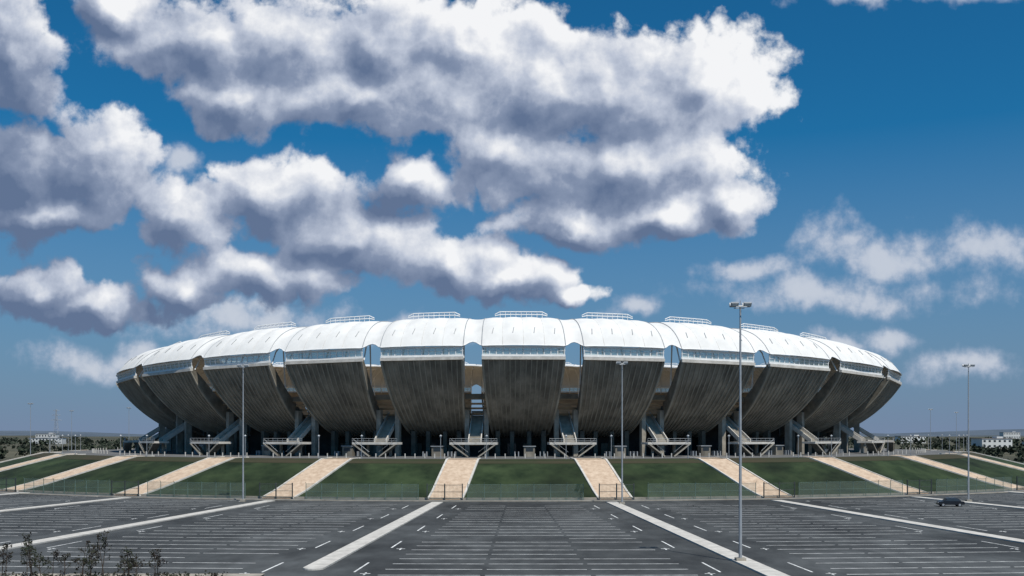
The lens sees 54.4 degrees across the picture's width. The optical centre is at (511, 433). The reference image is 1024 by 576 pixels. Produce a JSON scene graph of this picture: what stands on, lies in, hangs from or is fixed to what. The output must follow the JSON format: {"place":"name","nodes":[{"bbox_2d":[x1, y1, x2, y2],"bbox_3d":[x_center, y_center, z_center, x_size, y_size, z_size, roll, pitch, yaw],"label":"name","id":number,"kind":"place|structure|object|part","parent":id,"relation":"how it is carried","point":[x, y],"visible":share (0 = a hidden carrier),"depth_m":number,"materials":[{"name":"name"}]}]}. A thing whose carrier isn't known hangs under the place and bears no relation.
{"place":"outdoors","nodes":[
{"label":"outdoors","id":0,"kind":"place"},
{"bbox_2d":[0,451,61,462],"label":"brick path","id":1,"kind":"structure","parent":0,"point":[29,455],"depth_m":264.03,"materials":[{"name":"brick"}]},
{"bbox_2d":[0,453,85,471],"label":"brick path","id":2,"kind":"structure","parent":0,"point":[29,462],"depth_m":238.32,"materials":[{"name":"brick"}]},
{"bbox_2d":[28,438,65,443],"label":"walls","id":3,"kind":"structure","parent":0,"point":[58,440],"depth_m":1194.00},
{"bbox_2d":[36,434,58,437],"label":"walls","id":4,"kind":"structure","parent":0,"point":[46,435],"depth_m":1494.00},
{"bbox_2d":[0,455,154,491],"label":"brick path","id":5,"kind":"structure","parent":0,"point":[81,469],"depth_m":214.34,"materials":[{"name":"brick"}]},
{"bbox_2d":[0,574,264,575],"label":"pavement","id":6,"kind":"structure","parent":0,"point":[150,574],"depth_m":84.03,"materials":[{"name":"grey asphalt"}]},
{"bbox_2d":[0,550,11,575],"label":"sapling","id":7,"kind":"object","parent":6,"relation":"on","point":[4,560],"visible":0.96,"depth_m":82.87,"materials":[{"name":"green plant"}]},
{"bbox_2d":[0,543,13,574],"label":"sapling","id":8,"kind":"object","parent":6,"relation":"on","point":[6,546],"visible":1,"depth_m":82.77,"materials":[{"name":"green plant"}]},
{"bbox_2d":[21,532,33,575],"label":"sapling","id":9,"kind":"object","parent":6,"relation":"on","point":[24,545],"visible":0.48,"depth_m":82.95,"materials":[{"name":"green plant"}]},
{"bbox_2d":[20,542,36,568],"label":"sapling","id":10,"kind":"object","parent":6,"relation":"on","point":[25,549],"visible":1,"depth_m":80.87,"materials":[{"name":"green plant"}]},
{"bbox_2d":[22,541,36,575],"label":"sapling","id":11,"kind":"object","parent":6,"relation":"on","point":[24,563],"visible":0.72,"depth_m":82.28,"materials":[{"name":"green plant"}]},
{"bbox_2d":[22,533,39,575],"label":"sapling","id":12,"kind":"object","parent":6,"relation":"on","point":[28,536],"visible":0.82,"depth_m":81.45,"materials":[{"name":"green plant"}]},
{"bbox_2d":[32,552,50,575],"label":"sapling","id":13,"kind":"object","parent":6,"relation":"on","point":[42,560],"visible":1,"depth_m":80.25,"materials":[{"name":"green plant"}]},
{"bbox_2d":[44,550,59,575],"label":"sapling","id":14,"kind":"object","parent":6,"relation":"on","point":[54,556],"visible":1,"depth_m":79.96,"materials":[{"name":"green plant"}]},
{"bbox_2d":[58,553,72,574],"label":"sapling","id":15,"kind":"object","parent":6,"relation":"on","point":[65,557],"visible":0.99,"depth_m":83.47,"materials":[{"name":"green plant"}]},
{"bbox_2d":[73,541,91,572],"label":"sapling","id":16,"kind":"object","parent":6,"relation":"on","point":[76,560],"visible":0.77,"depth_m":82.73,"materials":[{"name":"green plant"}]},
{"bbox_2d":[75,557,92,575],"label":"sapling","id":17,"kind":"object","parent":6,"relation":"on","point":[84,561],"visible":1,"depth_m":80.76,"materials":[{"name":"green plant"}]},
{"bbox_2d":[82,544,98,574],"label":"sapling","id":18,"kind":"object","parent":6,"relation":"on","point":[93,548],"visible":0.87,"depth_m":81.75,"materials":[{"name":"green plant"}]},
{"bbox_2d":[86,549,99,568],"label":"sapling","id":19,"kind":"object","parent":6,"relation":"on","point":[91,551],"visible":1,"depth_m":80.94,"materials":[{"name":"green plant"}]},
{"bbox_2d":[94,532,105,574],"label":"sapling","id":20,"kind":"object","parent":6,"relation":"on","point":[98,536],"visible":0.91,"depth_m":82.54,"materials":[{"name":"green plant"}]},
{"bbox_2d":[96,529,111,575],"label":"sapling","id":21,"kind":"object","parent":6,"relation":"on","point":[105,539],"visible":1,"depth_m":82.59,"materials":[{"name":"green plant"}]},
{"bbox_2d":[2,570,227,575],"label":"weeds","id":22,"kind":"object","parent":6,"relation":"on","point":[114,574],"visible":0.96,"depth_m":82.66,"materials":[{"name":"green plant"}]},
{"bbox_2d":[115,557,131,575],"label":"sapling","id":23,"kind":"object","parent":6,"relation":"on","point":[127,560],"visible":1,"depth_m":80.73,"materials":[{"name":"green plant"}]},
{"bbox_2d":[119,547,135,575],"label":"sapling","id":24,"kind":"object","parent":6,"relation":"on","point":[124,556],"visible":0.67,"depth_m":82.57,"materials":[{"name":"green plant"}]},
{"bbox_2d":[120,549,137,575],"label":"sapling","id":25,"kind":"object","parent":6,"relation":"on","point":[123,561],"visible":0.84,"depth_m":82.25,"materials":[{"name":"green plant"}]},
{"bbox_2d":[128,553,146,571],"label":"sapling","id":26,"kind":"object","parent":6,"relation":"on","point":[132,561],"visible":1,"depth_m":80.96,"materials":[{"name":"green plant"}]},
{"bbox_2d":[148,549,161,575],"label":"sapling","id":27,"kind":"object","parent":6,"relation":"on","point":[157,556],"visible":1,"depth_m":82.99,"materials":[{"name":"green plant"}]},
{"bbox_2d":[147,549,167,572],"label":"sapling","id":28,"kind":"object","parent":6,"relation":"on","point":[157,560],"visible":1,"depth_m":82.93,"materials":[{"name":"green plant"}]},
{"bbox_2d":[113,456,248,495],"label":"brick path","id":29,"kind":"structure","parent":0,"point":[182,473],"depth_m":200.74,"materials":[{"name":"brick"}]},
{"bbox_2d":[260,457,360,498],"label":"brick path","id":30,"kind":"structure","parent":0,"point":[315,473],"depth_m":192.65,"materials":[{"name":"brick"}]},
{"bbox_2d":[428,458,481,499],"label":"brick path","id":31,"kind":"structure","parent":0,"point":[457,473],"depth_m":189.24,"materials":[{"name":"brick"}]},
{"bbox_2d":[58,448,962,458],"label":"concourse paving","id":32,"kind":"structure","parent":0,"point":[115,452],"depth_m":231.39,"materials":[{"name":"concrete"}]},
{"bbox_2d":[157,444,166,452],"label":"ticket booth","id":33,"kind":"object","parent":32,"relation":"on","point":[159,450],"visible":0.41,"depth_m":262.48,"materials":[{"name":"concrete"}]},
{"bbox_2d":[194,445,205,453],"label":"ticket booth","id":34,"kind":"object","parent":32,"relation":"on","point":[203,447],"visible":0.23,"depth_m":244.12,"materials":[{"name":"concrete"}]},
{"bbox_2d":[256,445,283,455],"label":"ticket booth","id":35,"kind":"object","parent":32,"relation":"on","point":[265,450],"visible":0.55,"depth_m":232.28,"materials":[{"name":"concrete"}]},
{"bbox_2d":[334,446,365,455],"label":"ticket booth","id":36,"kind":"object","parent":32,"relation":"on","point":[349,450],"visible":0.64,"depth_m":224.41,"materials":[{"name":"concrete"}]},
{"bbox_2d":[422,446,455,456],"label":"ticket booth","id":37,"kind":"object","parent":32,"relation":"on","point":[436,450],"visible":0.92,"depth_m":220.34,"materials":[{"name":"concrete"}]},
{"bbox_2d":[116,311,901,456],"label":"stadium","id":38,"kind":"object","parent":32,"relation":"on","point":[810,391],"visible":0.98,"depth_m":226.21,"materials":[{"name":"concrete"}]},
{"bbox_2d":[92,446,925,457],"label":"bollards","id":39,"kind":"object","parent":32,"relation":"on","point":[923,450],"visible":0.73,"depth_m":220.72,"materials":[{"name":"concrete"}]},
{"bbox_2d":[514,446,547,456],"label":"ticket booth","id":40,"kind":"object","parent":32,"relation":"on","point":[529,451],"visible":0.95,"depth_m":219.60,"materials":[{"name":"concrete"}]},
{"bbox_2d":[605,446,637,455],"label":"ticket booth","id":41,"kind":"object","parent":32,"relation":"on","point":[617,450],"visible":0.88,"depth_m":222.19,"materials":[{"name":"concrete"}]},
{"bbox_2d":[690,445,720,455],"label":"ticket booth","id":42,"kind":"object","parent":32,"relation":"on","point":[703,450],"visible":0.95,"depth_m":228.08,"materials":[{"name":"concrete"}]},
{"bbox_2d":[765,445,790,454],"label":"ticket booth","id":43,"kind":"object","parent":32,"relation":"on","point":[776,450],"visible":0.89,"depth_m":237.64,"materials":[{"name":"concrete"}]},
{"bbox_2d":[825,444,842,453],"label":"ticket booth","id":44,"kind":"object","parent":32,"relation":"on","point":[839,451],"visible":0.52,"depth_m":252.27,"materials":[{"name":"concrete"}]},
{"bbox_2d":[859,444,866,451],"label":"ticket booth","id":45,"kind":"object","parent":32,"relation":"on","point":[865,447],"visible":0.41,"depth_m":271.83,"materials":[{"name":"concrete"}]},
{"bbox_2d":[0,493,1023,575],"bbox_3d":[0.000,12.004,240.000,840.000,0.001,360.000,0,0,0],"label":"parking lot","id":46,"kind":"structure","parent":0,"point":[465,538],"depth_m":115.45,"materials":[{"name":"grey asphalt"}]},
{"bbox_2d":[0,492,29,494],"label":"parking lot divider","id":47,"kind":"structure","parent":46,"relation":"on","point":[13,493],"depth_m":198.23,"materials":[{"name":"concrete"}]},
{"bbox_2d":[0,497,130,511],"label":"parking lot divider","id":48,"kind":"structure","parent":46,"relation":"on","point":[33,507],"depth_m":167.31,"materials":[{"name":"concrete"}]},
{"bbox_2d":[0,500,274,550],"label":"parking lot divider","id":49,"kind":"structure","parent":46,"relation":"on","point":[45,540],"depth_m":128.63,"materials":[{"name":"concrete"}]},
{"bbox_2d":[237,364,248,501],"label":"floodlight mast","id":50,"kind":"object","parent":46,"relation":"on","point":[243,367],"visible":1,"depth_m":176.91,"materials":[{"name":"metal"}]},
{"bbox_2d":[303,502,442,569],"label":"parking lot divider","id":51,"kind":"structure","parent":46,"relation":"on","point":[328,560],"depth_m":109.73,"materials":[{"name":"concrete"}]},
{"bbox_2d":[0,496,1023,574],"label":"parking markings","id":52,"kind":"object","parent":46,"relation":"on","point":[506,569],"visible":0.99,"depth_m":115.39,"materials":[{"name":"paint"}]},
{"bbox_2d":[0,491,1023,501],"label":"perimeter kerb","id":53,"kind":"structure","parent":46,"relation":"on","point":[514,501],"depth_m":181.04,"materials":[{"name":"concrete"}]},
{"bbox_2d":[1,487,1023,499],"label":"retaining wall","id":54,"kind":"structure","parent":46,"relation":"on","point":[585,498],"depth_m":185.84,"materials":[{"name":"concrete"}]},
{"bbox_2d":[23,462,1023,499],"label":"chain link fence","id":55,"kind":"object","parent":46,"relation":"on","point":[337,491],"visible":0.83,"depth_m":185.62,"materials":[{"name":"metal"}]},
{"bbox_2d":[606,502,788,575],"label":"parking lot divider","id":56,"kind":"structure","parent":46,"relation":"on","point":[755,566],"depth_m":107.06,"materials":[{"name":"concrete"}]},
{"bbox_2d":[616,362,627,503],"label":"floodlight mast","id":57,"kind":"object","parent":56,"relation":"on","point":[622,364],"visible":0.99,"depth_m":169.91,"materials":[{"name":"metal"}]},
{"bbox_2d":[729,301,751,560],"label":"floodlight mast","id":58,"kind":"object","parent":56,"relation":"on","point":[736,304],"visible":0.99,"depth_m":93.20,"materials":[{"name":"metal"}]},
{"bbox_2d":[771,500,1023,543],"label":"parking lot divider","id":59,"kind":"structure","parent":46,"relation":"on","point":[1011,539],"depth_m":131.79,"materials":[{"name":"concrete"}]},
{"bbox_2d":[936,498,964,506],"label":"parked car","id":60,"kind":"object","parent":46,"relation":"on","point":[951,501],"visible":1,"depth_m":164.25,"materials":[{"name":"paint"}]},
{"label":"windows","id":61,"kind":"part","parent":60,"relation":"part of","materials":[{"name":"black glass"}]},
{"bbox_2d":[911,497,1023,508],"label":"parking lot divider","id":62,"kind":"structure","parent":46,"relation":"on","point":[997,505],"depth_m":169.72,"materials":[{"name":"concrete"}]},
{"bbox_2d":[962,363,974,501],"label":"floodlight mast","id":63,"kind":"object","parent":46,"relation":"on","point":[968,365],"visible":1,"depth_m":175.89,"materials":[{"name":"metal"}]},
{"bbox_2d":[0,456,1023,497],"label":"grass embankment","id":64,"kind":"structure","parent":0,"point":[400,479],"depth_m":195.30,"materials":[{"name":"green plant"}]},
{"bbox_2d":[31,449,985,463],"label":"scrub verge","id":65,"kind":"structure","parent":64,"relation":"on","point":[420,461],"depth_m":204.46,"materials":[{"name":"green plant"}]},
{"bbox_2d":[0,429,1023,436],"bbox_3d":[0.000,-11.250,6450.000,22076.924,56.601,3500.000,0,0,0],"label":"distant hills","id":66,"kind":"structure","parent":0,"point":[933,434],"depth_m":7915.16,"materials":[{"name":"green plant"}]},
{"bbox_2d":[0,436,1023,461],"bbox_3d":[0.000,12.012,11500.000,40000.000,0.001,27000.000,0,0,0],"label":"ground","id":67,"kind":"structure","parent":0,"point":[10,454],"depth_m":1137.56,"materials":[{"name":"green plant"}]},
{"bbox_2d":[28,403,32,454],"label":"floodlight mast","id":68,"kind":"object","parent":67,"relation":"on","point":[30,427],"visible":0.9,"depth_m":396.90,"materials":[{"name":"metal"}]},
{"bbox_2d":[52,409,60,444],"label":"power pylon","id":69,"kind":"object","parent":67,"relation":"on","point":[55,414],"visible":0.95,"depth_m":899.49,"materials":[{"name":"metal"}]},
{"bbox_2d":[69,410,73,449],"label":"floodlight mast","id":70,"kind":"object","parent":67,"relation":"on","point":[71,428],"visible":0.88,"depth_m":519.90,"materials":[{"name":"metal"}]},
{"bbox_2d":[0,436,1023,458],"bbox_3d":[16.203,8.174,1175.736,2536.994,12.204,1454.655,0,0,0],"label":"distant trees","id":71,"kind":"object","parent":67,"relation":"on","point":[23,448],"visible":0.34,"depth_m":709.34,"materials":[{"name":"green plant"}]},
{"bbox_2d":[928,409,932,449],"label":"floodlight mast","id":72,"kind":"object","parent":67,"relation":"on","point":[930,427],"visible":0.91,"depth_m":489.90,"materials":[{"name":"metal"}]},
{"bbox_2d":[954,412,957,450],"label":"floodlight mast","id":73,"kind":"object","parent":67,"relation":"on","point":[956,430],"visible":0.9,"depth_m":559.89,"materials":[{"name":"metal"}]},
{"bbox_2d":[971,439,1011,448],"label":"walls","id":74,"kind":"structure","parent":67,"relation":"on","point":[992,443],"depth_m":812.41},
{"bbox_2d":[970,437,1012,438],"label":"roof","id":75,"kind":"structure","parent":74,"relation":"on","point":[992,438],"depth_m":812.46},
{"bbox_2d":[984,440,1010,446],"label":"windows","id":76,"kind":"structure","parent":74,"relation":"attached to","point":[995,441],"depth_m":811.84,"materials":[{"name":"grey glass"}]},
{"bbox_2d":[1003,457,1023,462],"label":"shrubs","id":77,"kind":"object","parent":67,"relation":"on","point":[1020,459],"visible":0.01,"depth_m":382.12,"materials":[{"name":"green plant"}]},
{"bbox_2d":[0,490,1023,500],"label":"perimeter road","id":78,"kind":"structure","parent":0,"point":[521,500],"depth_m":188.04,"materials":[{"name":"grey asphalt"}]},
{"bbox_2d":[0,477,15,491],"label":"entrance gate","id":79,"kind":"structure","parent":78,"relation":"on","point":[7,484],"depth_m":207.19,"materials":[{"name":"metal"}]},
{"bbox_2d":[111,480,138,495],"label":"entrance gate","id":80,"kind":"structure","parent":78,"relation":"on","point":[125,488],"depth_m":192.78,"materials":[{"name":"metal"}]},
{"bbox_2d":[259,482,292,498],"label":"entrance gate","id":81,"kind":"structure","parent":78,"relation":"on","point":[271,490],"depth_m":184.16,"materials":[{"name":"metal"}]},
{"bbox_2d":[427,484,462,499],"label":"entrance gate","id":82,"kind":"structure","parent":78,"relation":"on","point":[444,491],"depth_m":180.49,"materials":[{"name":"metal"}]},
{"bbox_2d":[599,483,633,499],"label":"entrance gate","id":83,"kind":"structure","parent":78,"relation":"on","point":[610,491],"depth_m":181.42,"materials":[{"name":"metal"}]},
{"bbox_2d":[763,482,794,497],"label":"entrance gate","id":84,"kind":"structure","parent":78,"relation":"on","point":[779,496],"depth_m":186.99,"materials":[{"name":"metal"}]},
{"bbox_2d":[907,479,931,494],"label":"entrance gate","id":85,"kind":"structure","parent":78,"relation":"on","point":[912,486],"depth_m":197.61,"materials":[{"name":"metal"}]},
{"bbox_2d":[1016,476,1023,489],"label":"entrance gate","id":86,"kind":"structure","parent":78,"relation":"on","point":[1017,482],"depth_m":212.44,"materials":[{"name":"metal"}]},
{"bbox_2d":[0,0,1023,433],"label":"sky","id":87,"kind":"structure","parent":0,"point":[851,172],"materials":[{"name":"blue"}]},
{"bbox_2d":[570,457,632,499],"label":"brick path","id":88,"kind":"structure","parent":0,"point":[597,471],"depth_m":190.56,"materials":[{"name":"brick"}]},
{"bbox_2d":[687,457,793,497],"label":"brick path","id":89,"kind":"structure","parent":0,"point":[728,468],"depth_m":195.27,"materials":[{"name":"brick"}]},
{"bbox_2d":[793,456,929,494],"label":"brick path","id":90,"kind":"structure","parent":0,"point":[859,472],"depth_m":205.01,"materials":[{"name":"brick"}]},
{"bbox_2d":[895,436,925,442],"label":"walls","id":91,"kind":"structure","parent":0,"point":[896,437],"depth_m":1293.45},
{"bbox_2d":[880,455,1023,489],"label":"brick path","id":92,"kind":"structure","parent":0,"point":[956,470],"depth_m":220.57,"materials":[{"name":"brick"}]},
{"bbox_2d":[939,453,1023,470],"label":"brick path","id":93,"kind":"structure","parent":0,"point":[995,462],"depth_m":245.67,"materials":[{"name":"brick"}]},
{"bbox_2d":[953,451,1023,463],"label":"brick path","id":94,"kind":"structure","parent":0,"point":[990,456],"depth_m":271.43,"materials":[{"name":"brick"}]},
{"bbox_2d":[999,432,1019,438],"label":"walls","id":95,"kind":"structure","parent":0,"point":[1001,434],"depth_m":2390.00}
]}

